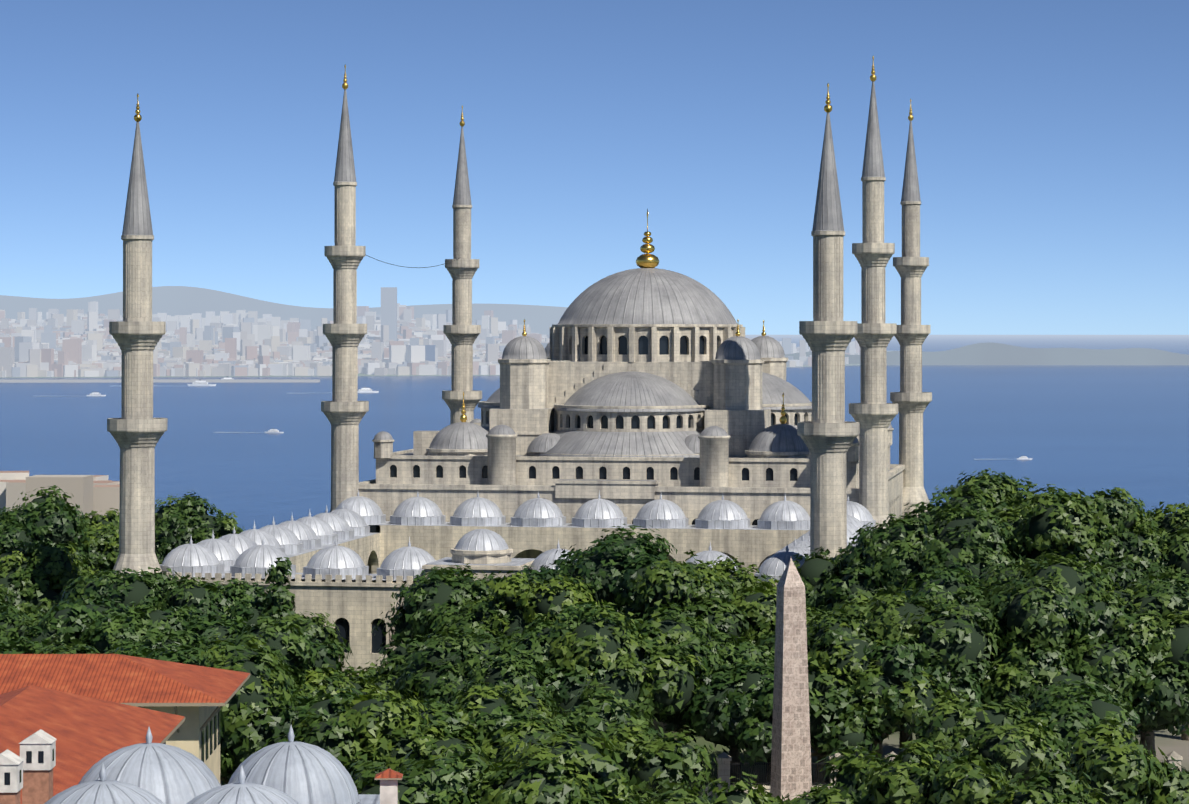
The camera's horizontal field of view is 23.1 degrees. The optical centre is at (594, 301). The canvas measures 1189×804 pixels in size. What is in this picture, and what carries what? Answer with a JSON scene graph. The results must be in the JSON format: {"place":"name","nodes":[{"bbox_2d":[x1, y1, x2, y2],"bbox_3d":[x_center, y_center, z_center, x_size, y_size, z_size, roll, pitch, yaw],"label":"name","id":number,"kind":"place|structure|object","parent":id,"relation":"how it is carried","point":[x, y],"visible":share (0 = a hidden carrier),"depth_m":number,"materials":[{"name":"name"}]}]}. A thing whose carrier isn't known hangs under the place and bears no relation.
{"place":"outdoors","nodes":[
{"label":"outdoors","id":0,"kind":"place"},
{"bbox_2d":[0,654,402,803],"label":"buildings","id":1,"kind":"structure","parent":0,"point":[99,729],"depth_m":119.20,"materials":[{"name":"tile"}]},
{"bbox_2d":[0,287,889,382],"bbox_3d":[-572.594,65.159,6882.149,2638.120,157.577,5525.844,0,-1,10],"label":"city buildings","id":2,"kind":"structure","parent":0,"point":[398,339],"depth_m":5019.49,"materials":[{"name":"beige"}]},
{"bbox_2d":[0,335,1188,530],"bbox_3d":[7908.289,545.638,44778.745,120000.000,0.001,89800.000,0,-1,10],"label":"sea","id":3,"kind":"structure","parent":0,"point":[1090,429],"depth_m":2222.51,"materials":[{"name":"blue liquid"}]},
{"bbox_2d":[86,391,105,395],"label":"boat","id":4,"kind":"object","parent":3,"relation":"on","point":[94,393],"visible":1,"depth_m":3239.89,"materials":[{"name":"white"}]},
{"bbox_2d":[187,379,215,385],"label":"boat","id":5,"kind":"object","parent":3,"relation":"on","point":[200,383],"visible":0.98,"depth_m":3848.69,"materials":[{"name":"white"}]},
{"bbox_2d":[222,428,283,432],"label":"boat","id":6,"kind":"object","parent":3,"relation":"on","point":[273,430],"visible":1,"depth_m":2054.58,"materials":[{"name":"white"}]},
{"bbox_2d":[358,386,378,392],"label":"boat","id":7,"kind":"object","parent":3,"relation":"on","point":[365,390],"visible":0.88,"depth_m":3424.40,"materials":[{"name":"white"}]},
{"bbox_2d":[1016,455,1031,459],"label":"boat","id":8,"kind":"object","parent":3,"relation":"on","point":[1023,457],"visible":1,"depth_m":1627.86,"materials":[{"name":"white"}]},
{"bbox_2d":[0,286,1188,364],"bbox_3d":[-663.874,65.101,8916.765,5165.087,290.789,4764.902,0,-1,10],"label":"hills","id":9,"kind":"structure","parent":0,"point":[186,300],"depth_m":10971.72,"materials":[{"name":"grey"}]},
{"bbox_2d":[0,0,1188,334],"label":"sky","id":10,"kind":"structure","parent":0,"point":[1051,137],"materials":[{"name":"blue"}]},
{"bbox_2d":[321,56,931,573],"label":"mosque","id":11,"kind":"structure","parent":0,"point":[633,392],"depth_m":359.21,"materials":[{"name":"stone"}]},
{"bbox_2d":[220,531,1188,785],"bbox_3d":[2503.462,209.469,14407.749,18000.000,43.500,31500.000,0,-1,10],"label":"ground","id":12,"kind":"structure","parent":0,"point":[1166,742],"depth_m":244.53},
{"bbox_2d":[0,471,119,519],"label":"shore buildings","id":13,"kind":"structure","parent":12,"relation":"on","point":[98,493],"depth_m":917.68,"materials":[{"name":"beige"}]},
{"bbox_2d":[0,578,397,703],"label":"trees","id":14,"kind":"object","parent":12,"relation":"on","point":[311,649],"visible":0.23,"depth_m":224.85,"materials":[{"name":"green plant"}]},
{"bbox_2d":[107,83,875,675],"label":"mosque courtyard","id":15,"kind":"structure","parent":12,"relation":"on","point":[327,553],"depth_m":281.71,"materials":[{"name":"stone"}]},
{"bbox_2d":[11,586,1006,784],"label":"trees","id":16,"kind":"object","parent":12,"relation":"on","point":[672,673],"visible":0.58,"depth_m":219.98,"materials":[{"name":"green plant"}]},
{"bbox_2d":[0,485,1024,626],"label":"trees","id":17,"kind":"object","parent":12,"relation":"on","point":[51,545],"visible":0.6,"depth_m":259.14,"materials":[{"name":"green plant"}]},
{"bbox_2d":[48,468,1188,740],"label":"trees","id":18,"kind":"object","parent":12,"relation":"on","point":[1124,538],"visible":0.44,"depth_m":249.41,"materials":[{"name":"green plant"}]},
{"bbox_2d":[282,551,1188,803],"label":"trees","id":19,"kind":"object","parent":12,"relation":"on","point":[436,752],"visible":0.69,"depth_m":215.57,"materials":[{"name":"green plant"}]},
{"bbox_2d":[770,558,811,800],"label":"obelisk","id":20,"kind":"object","parent":12,"relation":"on","point":[791,775],"visible":1,"depth_m":209.09,"materials":[{"name":"stone"}]},
{"bbox_2d":[451,676,1188,803],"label":"trees","id":21,"kind":"object","parent":12,"relation":"on","point":[1072,744],"visible":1,"depth_m":176.83,"materials":[{"name":"green plant"}]},
{"bbox_2d":[699,751,1182,802],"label":"precinct wall","id":22,"kind":"structure","parent":12,"relation":"on","point":[723,769],"depth_m":216.81,"materials":[{"name":"stone"}]},
{"bbox_2d":[807,620,1188,764],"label":"trees","id":23,"kind":"object","parent":12,"relation":"on","point":[895,689],"visible":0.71,"depth_m":219.96,"materials":[{"name":"green plant"}]}
]}

